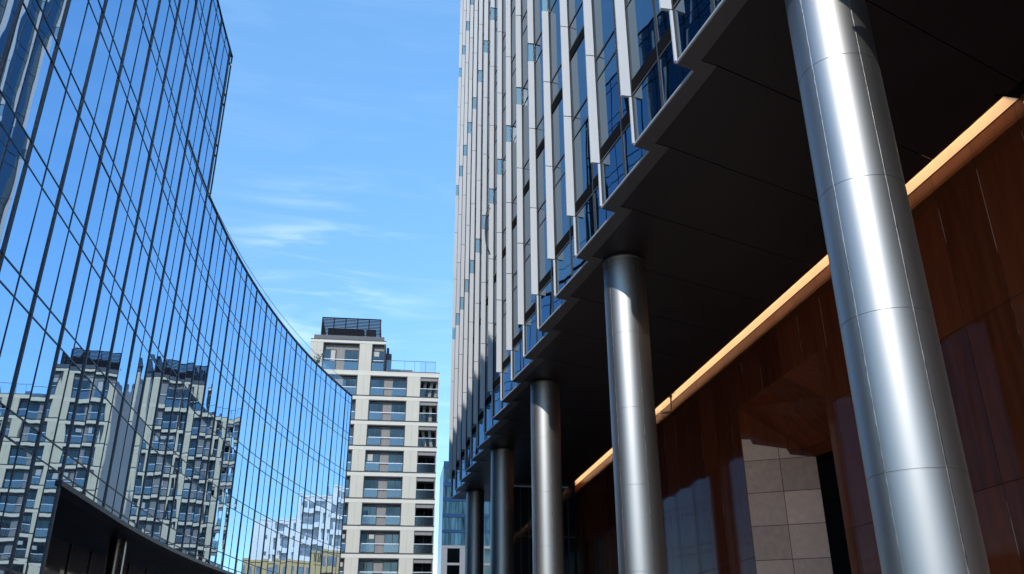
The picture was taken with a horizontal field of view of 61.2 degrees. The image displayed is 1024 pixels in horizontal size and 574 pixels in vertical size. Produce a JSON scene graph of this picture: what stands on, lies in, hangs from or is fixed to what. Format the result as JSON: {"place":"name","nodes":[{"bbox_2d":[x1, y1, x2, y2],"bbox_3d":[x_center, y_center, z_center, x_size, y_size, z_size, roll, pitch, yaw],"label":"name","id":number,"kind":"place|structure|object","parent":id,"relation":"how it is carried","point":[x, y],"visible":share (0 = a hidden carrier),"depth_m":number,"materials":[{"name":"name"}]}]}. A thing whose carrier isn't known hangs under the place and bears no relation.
{"place":"outdoors","nodes":[
{"label":"outdoors","id":0,"kind":"place"},
{"bbox_2d":[209,0,460,573],"label":"sky","id":1,"kind":"structure","parent":0,"point":[334,182],"materials":[{"name":"blue"}]},
{"bbox_2d":[310,317,439,573],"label":"apartment building","id":2,"kind":"structure","parent":0,"point":[389,517],"depth_m":100.62,"materials":[{"name":"white concrete"},{"name":"glass"},{"name":"cream concrete"}]},
{"label":"ground","id":3,"kind":"structure","parent":0,"visible":0},
{"bbox_2d":[104,539,127,573],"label":"entrance column","id":4,"kind":"structure","parent":3,"relation":"on","point":[115,559],"depth_m":34.31,"materials":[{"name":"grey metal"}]},
{"bbox_2d":[0,0,352,573],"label":"curved glass building","id":5,"kind":"structure","parent":3,"relation":"on","point":[175,397],"depth_m":32.52,"materials":[{"name":"blue mirror"},{"name":"dark metal"},{"name":"dark glass"}]},
{"bbox_2d":[0,283,13,350],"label":"window","id":6,"kind":"structure","parent":5,"relation":"in","point":[6,299],"depth_m":20.49,"materials":[{"name":"blue glass"}]},
{"bbox_2d":[0,437,18,525],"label":"window","id":7,"kind":"structure","parent":5,"relation":"in","point":[8,453],"depth_m":21.16,"materials":[{"name":"glass"}]},
{"bbox_2d":[0,257,18,294],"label":"window","id":8,"kind":"structure","parent":5,"relation":"in","point":[9,276],"depth_m":20.64,"materials":[{"name":"blue glass"}]},
{"bbox_2d":[0,0,19,66],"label":"window","id":9,"kind":"structure","parent":5,"relation":"in","point":[8,8],"depth_m":19.62,"materials":[{"name":"blue glass"}]},
{"bbox_2d":[0,139,24,250],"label":"window","id":10,"kind":"structure","parent":5,"relation":"in","point":[12,169],"depth_m":20.31,"materials":[{"name":"blue glass"}]},
{"bbox_2d":[0,299,29,406],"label":"window","id":11,"kind":"structure","parent":5,"relation":"in","point":[15,335],"depth_m":21.07,"materials":[{"name":"blue glass"}]},
{"bbox_2d":[0,447,33,557],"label":"window","id":12,"kind":"structure","parent":5,"relation":"in","point":[9,528],"depth_m":21.86,"materials":[{"name":"blue glass"}]},
{"bbox_2d":[0,5,36,111],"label":"window","id":13,"kind":"structure","parent":5,"relation":"in","point":[16,66],"depth_m":20.40,"materials":[{"name":"blue glass"}]},
{"bbox_2d":[10,117,30,159],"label":"window","id":14,"kind":"structure","parent":5,"relation":"in","point":[18,135],"depth_m":20.80,"materials":[{"name":"blue glass"}]},
{"bbox_2d":[5,168,41,271],"bbox_3d":[-11.985,-1.665,21.229,0.010,2.470,1.170,4,-24,-9],"label":"window","id":15,"kind":"structure","parent":5,"relation":"in","point":[31,190],"depth_m":21.27,"materials":[{"name":"blue glass"}]},
{"bbox_2d":[11,318,44,419],"bbox_3d":[-12.355,2.075,22.089,0.001,2.460,1.170,4,-24,-9],"label":"window","id":16,"kind":"structure","parent":5,"relation":"in","point":[20,402],"depth_m":22.13,"materials":[{"name":"blue glass"}]},
{"bbox_2d":[14,458,47,562],"bbox_3d":[-12.725,5.894,22.914,0.011,2.600,1.170,4,-24,-9],"label":"window","id":17,"kind":"structure","parent":5,"relation":"in","point":[30,516],"depth_m":22.95,"materials":[{"name":"blue glass"}]},
{"bbox_2d":[16,35,51,139],"bbox_3d":[-11.806,-4.931,21.421,0.006,2.450,1.170,4,-24,-9],"label":"window","id":18,"kind":"structure","parent":5,"relation":"in","point":[38,72],"depth_m":21.41,"materials":[{"name":"blue glass"}]},
{"bbox_2d":[21,189,55,291],"bbox_3d":[-12.177,-1.195,22.283,0.006,2.470,1.170,4,-24,-8],"label":"window","id":19,"kind":"structure","parent":5,"relation":"in","point":[45,213],"depth_m":22.28,"materials":[{"name":"blue glass"}]},
{"bbox_2d":[26,334,57,430],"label":"window","id":20,"kind":"structure","parent":5,"relation":"in","point":[35,413],"depth_m":23.13,"materials":[{"name":"blue glass"}]},
{"bbox_2d":[29,467,60,567],"bbox_3d":[-12.916,6.365,23.968,0.007,2.600,1.170,4,-24,-9],"label":"window","id":21,"kind":"structure","parent":5,"relation":"in","point":[53,477],"depth_m":23.94,"materials":[{"name":"blue glass"}]},
{"bbox_2d":[34,68,65,164],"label":"window","id":22,"kind":"structure","parent":5,"relation":"in","point":[53,103],"depth_m":22.51,"materials":[{"name":"blue glass"}]},
{"bbox_2d":[38,213,68,307],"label":"window","id":23,"kind":"structure","parent":5,"relation":"in","point":[60,231],"depth_m":23.38,"materials":[{"name":"blue glass"}]},
{"bbox_2d":[44,0,67,40],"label":"window","id":24,"kind":"structure","parent":5,"relation":"in","point":[55,10],"depth_m":22.48,"materials":[{"name":"blue glass"}]},
{"bbox_2d":[42,349,70,440],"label":"window","id":25,"kind":"structure","parent":5,"relation":"in","point":[63,364],"depth_m":24.24,"materials":[{"name":"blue glass"}]},
{"bbox_2d":[48,93,77,186],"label":"window","id":26,"kind":"structure","parent":5,"relation":"in","point":[69,115],"depth_m":23.53,"materials":[{"name":"blue glass"}]},
{"bbox_2d":[51,231,79,323],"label":"window","id":27,"kind":"structure","parent":5,"relation":"in","point":[63,289],"depth_m":24.38,"materials":[{"name":"blue glass"}]},
{"bbox_2d":[54,362,81,450],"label":"window","id":28,"kind":"structure","parent":5,"relation":"in","point":[69,402],"depth_m":25.24,"materials":[{"name":"beige glass"}]},
{"bbox_2d":[60,0,87,69],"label":"window","id":29,"kind":"structure","parent":5,"relation":"in","point":[76,13],"depth_m":23.70,"materials":[{"name":"blue glass"}]},
{"bbox_2d":[63,120,89,208],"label":"window","id":30,"kind":"structure","parent":5,"relation":"in","point":[81,142],"depth_m":24.63,"materials":[{"name":"blue glass"}]},
{"bbox_2d":[65,252,90,338],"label":"window","id":31,"kind":"structure","parent":5,"relation":"in","point":[82,277],"depth_m":25.49,"materials":[{"name":"blue glass"}]},
{"bbox_2d":[68,376,92,460],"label":"window","id":32,"kind":"structure","parent":5,"relation":"in","point":[85,394],"depth_m":26.36,"materials":[{"name":"blue glass"}]},
{"bbox_2d":[72,4,98,94],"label":"window","id":33,"kind":"structure","parent":5,"relation":"in","point":[80,70],"depth_m":24.78,"materials":[{"name":"blue glass"}]},
{"bbox_2d":[74,140,99,227],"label":"window","id":34,"kind":"structure","parent":5,"relation":"in","point":[89,174],"depth_m":25.63,"materials":[{"name":"blue glass"}]},
{"bbox_2d":[76,267,100,351],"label":"window","id":35,"kind":"structure","parent":5,"relation":"in","point":[84,331],"depth_m":26.49,"materials":[{"name":"blue glass"}]},
{"bbox_2d":[79,386,101,467],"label":"window","id":36,"kind":"structure","parent":5,"relation":"in","point":[94,408],"depth_m":27.36,"materials":[{"name":"blue glass"}]},
{"bbox_2d":[85,33,108,117],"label":"window","id":37,"kind":"structure","parent":5,"relation":"in","point":[98,70],"depth_m":25.88,"materials":[{"name":"blue glass"}]},
{"bbox_2d":[87,163,109,245],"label":"window","id":38,"kind":"structure","parent":5,"relation":"in","point":[96,213],"depth_m":26.74,"materials":[{"name":"blue glass"}]},
{"bbox_2d":[88,284,110,364],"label":"window","id":39,"kind":"structure","parent":5,"relation":"in","point":[98,330],"depth_m":27.61,"materials":[{"name":"blue glass"}]},
{"bbox_2d":[90,398,111,475],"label":"window","id":40,"kind":"structure","parent":5,"relation":"in","point":[106,408],"depth_m":28.47,"materials":[{"name":"grey glass"}]},
{"bbox_2d":[95,57,117,139],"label":"window","id":41,"kind":"structure","parent":5,"relation":"in","point":[111,77],"depth_m":26.88,"materials":[{"name":"blue glass"}]},
{"bbox_2d":[96,181,117,260],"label":"window","id":42,"kind":"structure","parent":5,"relation":"in","point":[112,197],"depth_m":27.74,"materials":[{"name":"blue glass"}]},
{"bbox_2d":[98,297,118,374],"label":"window","id":43,"kind":"structure","parent":5,"relation":"in","point":[107,342],"depth_m":28.60,"materials":[{"name":"blue glass"}]},
{"bbox_2d":[99,406,119,482],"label":"window","id":44,"kind":"structure","parent":5,"relation":"in","point":[114,418],"depth_m":29.47,"materials":[{"name":"grey glass"}]},
{"bbox_2d":[106,82,126,160],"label":"window","id":45,"kind":"structure","parent":5,"relation":"in","point":[120,102],"depth_m":27.99,"materials":[{"name":"blue glass"}]},
{"bbox_2d":[107,200,126,276],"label":"window","id":46,"kind":"structure","parent":5,"relation":"in","point":[117,237],"depth_m":28.85,"materials":[{"name":"blue glass"}]},
{"bbox_2d":[108,312,127,385],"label":"window","id":47,"kind":"structure","parent":5,"relation":"in","point":[120,336],"depth_m":29.73,"materials":[{"name":"blue glass"}]},
{"bbox_2d":[109,416,127,489],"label":"window","id":48,"kind":"structure","parent":5,"relation":"in","point":[123,424],"depth_m":30.59,"materials":[{"name":"grey glass"}]},
{"bbox_2d":[114,101,134,178],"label":"window","id":49,"kind":"structure","parent":5,"relation":"in","point":[126,131],"depth_m":28.99,"materials":[{"name":"blue glass"}]},
{"bbox_2d":[114,0,134,58],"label":"window","id":50,"kind":"structure","parent":5,"relation":"in","point":[122,28],"depth_m":28.10,"materials":[{"name":"blue glass"}]},
{"bbox_2d":[115,217,134,289],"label":"window","id":51,"kind":"structure","parent":5,"relation":"in","point":[129,229],"depth_m":29.86,"materials":[{"name":"blue glass"}]},
{"bbox_2d":[116,323,134,395],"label":"window","id":52,"kind":"structure","parent":5,"relation":"in","point":[124,365],"depth_m":30.71,"materials":[{"name":"blue glass"}]},
{"bbox_2d":[117,424,134,495],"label":"window","id":53,"kind":"structure","parent":5,"relation":"in","point":[130,435],"depth_m":31.58,"materials":[{"name":"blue glass"}]},
{"bbox_2d":[124,124,141,196],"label":"window","id":54,"kind":"structure","parent":5,"relation":"in","point":[137,138],"depth_m":30.11,"materials":[{"name":"blue glass"}]},
{"bbox_2d":[124,233,141,303],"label":"window","id":55,"kind":"structure","parent":5,"relation":"in","point":[132,273],"depth_m":30.96,"materials":[{"name":"blue glass"}]},
{"bbox_2d":[124,5,142,82],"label":"window","id":56,"kind":"structure","parent":5,"relation":"in","point":[133,43],"depth_m":29.27,"materials":[{"name":"blue glass"}]},
{"bbox_2d":[125,335,141,404],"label":"window","id":57,"kind":"structure","parent":5,"relation":"in","point":[138,345],"depth_m":31.84,"materials":[{"name":"blue glass"}]},
{"bbox_2d":[126,434,142,501],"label":"window","id":58,"kind":"structure","parent":5,"relation":"in","point":[138,442],"depth_m":32.69,"materials":[{"name":"glass"}]},
{"bbox_2d":[131,141,148,211],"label":"window","id":59,"kind":"structure","parent":5,"relation":"in","point":[144,156],"depth_m":31.11,"materials":[{"name":"blue glass"}]},
{"bbox_2d":[131,27,149,101],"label":"window","id":60,"kind":"structure","parent":5,"relation":"in","point":[139,70],"depth_m":30.27,"materials":[{"name":"blue glass"}]},
{"bbox_2d":[132,247,148,314],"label":"window","id":61,"kind":"structure","parent":5,"relation":"in","point":[143,264],"depth_m":31.97,"materials":[{"name":"blue glass"}]},
{"bbox_2d":[132,346,148,412],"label":"window","id":62,"kind":"structure","parent":5,"relation":"in","point":[144,354],"depth_m":32.83,"materials":[{"name":"blue glass"}]},
{"bbox_2d":[133,440,149,506],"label":"window","id":63,"kind":"structure","parent":5,"relation":"in","point":[145,447],"depth_m":33.69,"materials":[{"name":"grey glass"}]},
{"bbox_2d":[140,261,154,326],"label":"window","id":64,"kind":"structure","parent":5,"relation":"in","point":[151,272],"depth_m":33.08,"materials":[{"name":"blue glass"}]},
{"bbox_2d":[140,159,155,227],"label":"window","id":65,"kind":"structure","parent":5,"relation":"in","point":[151,174],"depth_m":32.22,"materials":[{"name":"blue glass"}]},
{"bbox_2d":[140,357,155,421],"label":"window","id":66,"kind":"structure","parent":5,"relation":"in","point":[151,368],"depth_m":33.94,"materials":[{"name":"grey glass"}]},
{"bbox_2d":[140,51,156,121],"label":"window","id":67,"kind":"structure","parent":5,"relation":"in","point":[151,70],"depth_m":31.39,"materials":[{"name":"blue glass"}]},
{"bbox_2d":[141,448,156,511],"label":"window","id":68,"kind":"structure","parent":5,"relation":"in","point":[152,461],"depth_m":34.81,"materials":[{"name":"blue glass"}]},
{"bbox_2d":[146,273,160,337],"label":"window","id":69,"kind":"structure","parent":5,"relation":"in","point":[157,283],"depth_m":34.07,"materials":[{"name":"blue glass"}]},
{"bbox_2d":[146,173,161,241],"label":"window","id":70,"kind":"structure","parent":5,"relation":"in","point":[157,189],"depth_m":33.23,"materials":[{"name":"blue glass"}]},
{"bbox_2d":[146,365,161,429],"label":"window","id":71,"kind":"structure","parent":5,"relation":"in","point":[158,374],"depth_m":34.94,"materials":[{"name":"grey glass"}]},
{"bbox_2d":[146,69,162,138],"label":"window","id":72,"kind":"structure","parent":5,"relation":"in","point":[158,86],"depth_m":32.39,"materials":[{"name":"blue glass"}]},
{"bbox_2d":[148,454,163,516],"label":"window","id":73,"kind":"structure","parent":5,"relation":"in","point":[160,461],"depth_m":35.81,"materials":[{"name":"blue glass"}]},
{"bbox_2d":[154,91,168,155],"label":"window","id":74,"kind":"structure","parent":5,"relation":"in","point":[164,104],"depth_m":33.50,"materials":[{"name":"blue glass"}]},
{"bbox_2d":[154,375,168,436],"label":"window","id":75,"kind":"structure","parent":5,"relation":"in","point":[165,383],"depth_m":36.07,"materials":[{"name":"blue glass"}]},
{"bbox_2d":[154,0,169,51],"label":"window","id":76,"kind":"structure","parent":5,"relation":"in","point":[161,21],"depth_m":32.60,"materials":[{"name":"blue glass"}]},
{"bbox_2d":[159,204,172,266],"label":"window","id":77,"kind":"structure","parent":5,"relation":"in","point":[169,215],"depth_m":35.33,"materials":[{"name":"blue glass"}]},
{"bbox_2d":[159,106,173,171],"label":"window","id":78,"kind":"structure","parent":5,"relation":"in","point":[170,120],"depth_m":34.49,"materials":[{"name":"blue glass"}]},
{"bbox_2d":[159,296,173,357],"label":"window","id":79,"kind":"structure","parent":5,"relation":"in","point":[169,308],"depth_m":36.18,"materials":[{"name":"blue glass"}]},
{"bbox_2d":[160,7,174,70],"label":"window","id":80,"kind":"structure","parent":5,"relation":"in","point":[166,44],"depth_m":33.65,"materials":[{"name":"blue glass"}]},
{"bbox_2d":[160,383,174,443],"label":"window","id":81,"kind":"structure","parent":5,"relation":"in","point":[171,391],"depth_m":37.07,"materials":[{"name":"blue glass"}]},
{"bbox_2d":[163,466,177,525],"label":"window","id":82,"kind":"structure","parent":5,"relation":"in","point":[173,476],"depth_m":37.94,"materials":[{"name":"blue glass"}]},
{"bbox_2d":[437,461,490,573],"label":"glass office","id":83,"kind":"structure","parent":3,"relation":"on","point":[451,536],"depth_m":146.64,"materials":[{"name":"blue glass"}]},
{"bbox_2d":[465,490,484,573],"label":"steel column","id":84,"kind":"structure","parent":3,"relation":"on","point":[474,546],"depth_m":45.74,"materials":[{"name":"grey metal"}]},
{"bbox_2d":[490,448,513,573],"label":"steel column","id":85,"kind":"structure","parent":3,"relation":"on","point":[502,532],"depth_m":36.78,"materials":[{"name":"grey metal"}]},
{"bbox_2d":[513,487,577,573],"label":"glazed lobby","id":86,"kind":"object","parent":3,"relation":"on","point":[523,557],"visible":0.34,"depth_m":44.87,"materials":[{"name":"black glass"}]},
{"bbox_2d":[530,380,564,573],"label":"steel column","id":87,"kind":"structure","parent":3,"relation":"on","point":[547,522],"depth_m":27.81,"materials":[{"name":"grey metal"}]},
{"bbox_2d":[602,253,666,573],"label":"steel column","id":88,"kind":"structure","parent":3,"relation":"on","point":[639,519],"depth_m":18.79,"materials":[{"name":"grey metal"}]},
{"bbox_2d":[575,95,1023,573],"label":"wood wall","id":89,"kind":"structure","parent":3,"relation":"on","point":[736,499],"depth_m":21.87,"materials":[{"name":"polished brown wood"},{"name":"plain brown wood"},{"name":"pale stone"}]},
{"bbox_2d":[448,0,1023,501],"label":"office tower","id":90,"kind":"structure","parent":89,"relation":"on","point":[666,140],"depth_m":20.73,"materials":[{"name":"grey metal"}]},
{"bbox_2d":[525,313,546,354],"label":"window","id":91,"kind":"structure","parent":90,"relation":"in","point":[530,327],"depth_m":26.76,"materials":[{"name":"blue glass"}]},
{"bbox_2d":[535,50,543,126],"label":"window","id":92,"kind":"structure","parent":90,"relation":"in","point":[539,63],"depth_m":27.87,"materials":[{"name":"blue glass"}]},
{"bbox_2d":[537,147,545,208],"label":"window","id":93,"kind":"structure","parent":90,"relation":"in","point":[541,182],"depth_m":26.51,"materials":[{"name":"blue glass"}]},
{"bbox_2d":[538,218,552,281],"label":"window","id":94,"kind":"structure","parent":90,"relation":"in","point":[544,264],"depth_m":25.47,"materials":[{"name":"blue glass"}]},
{"bbox_2d":[539,277,563,325],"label":"window","id":95,"kind":"structure","parent":90,"relation":"in","point":[545,297],"depth_m":24.54,"materials":[{"name":"blue glass"}]},
{"bbox_2d":[550,0,560,79],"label":"window","id":96,"kind":"structure","parent":90,"relation":"in","point":[555,35],"depth_m":25.63,"materials":[{"name":"blue glass"}]},
{"bbox_2d":[552,97,564,166],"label":"window","id":97,"kind":"structure","parent":90,"relation":"in","point":[557,116],"depth_m":24.28,"materials":[{"name":"blue glass"}]},
{"bbox_2d":[554,174,572,244],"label":"window","id":98,"kind":"structure","parent":90,"relation":"in","point":[561,219],"depth_m":23.25,"materials":[{"name":"blue glass"}]},
{"bbox_2d":[556,237,585,292],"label":"window","id":99,"kind":"structure","parent":90,"relation":"in","point":[563,261],"depth_m":22.32,"materials":[{"name":"blue glass"}]},
{"bbox_2d":[570,37,586,117],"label":"window","id":100,"kind":"structure","parent":90,"relation":"in","point":[578,61],"depth_m":22.04,"materials":[{"name":"blue glass"}]},
{"bbox_2d":[574,119,597,200],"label":"window","id":101,"kind":"structure","parent":90,"relation":"in","point":[583,171],"depth_m":21.01,"materials":[{"name":"blue glass"}]},
{"bbox_2d":[577,187,612,252],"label":"window","id":102,"kind":"structure","parent":90,"relation":"in","point":[585,218],"depth_m":20.09,"materials":[{"name":"blue glass"}]},
{"bbox_2d":[593,0,613,56],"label":"window","id":103,"kind":"structure","parent":90,"relation":"in","point":[603,9],"depth_m":19.79,"materials":[{"name":"blue glass"}]},
{"bbox_2d":[597,53,628,146],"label":"window","id":104,"kind":"structure","parent":90,"relation":"in","point":[607,83],"depth_m":18.80,"materials":[{"name":"blue glass"}]},
{"bbox_2d":[602,124,646,201],"bbox_3d":[2.278,-2.658,17.612,0.002,1.060,2.228,7,-25,-16],"label":"window","id":105,"kind":"structure","parent":90,"relation":"in","point":[612,164],"depth_m":17.86,"materials":[{"name":"blue glass"}]},
{"bbox_2d":[627,0,669,78],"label":"window","id":106,"kind":"structure","parent":90,"relation":"in","point":[641,30],"depth_m":16.53,"materials":[{"name":"blue glass"}]},
{"bbox_2d":[633,42,690,138],"bbox_3d":[2.660,-3.630,15.436,0.002,1.060,2.228,7,-25,-16],"label":"window","id":107,"kind":"structure","parent":90,"relation":"in","point":[647,98],"depth_m":15.62,"materials":[{"name":"blue glass"}]},
{"bbox_2d":[674,0,721,56],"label":"window","id":108,"kind":"structure","parent":90,"relation":"in","point":[690,15],"depth_m":13.81,"materials":[{"name":"blue glass"}]},
{"bbox_2d":[570,94,1020,485],"bbox_3d":[5.783,3.329,30.390,0.700,0.678,34.250,4,-24,-8],"label":"cove light","id":109,"kind":"object","parent":89,"relation":"attached to","point":[996,111],"visible":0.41,"depth_m":21.50,"materials":[{"name":"yellow"}]},
{"bbox_2d":[785,0,989,573],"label":"steel column","id":110,"kind":"structure","parent":3,"relation":"on","point":[923,508],"depth_m":9.52,"materials":[{"name":"grey metal"}]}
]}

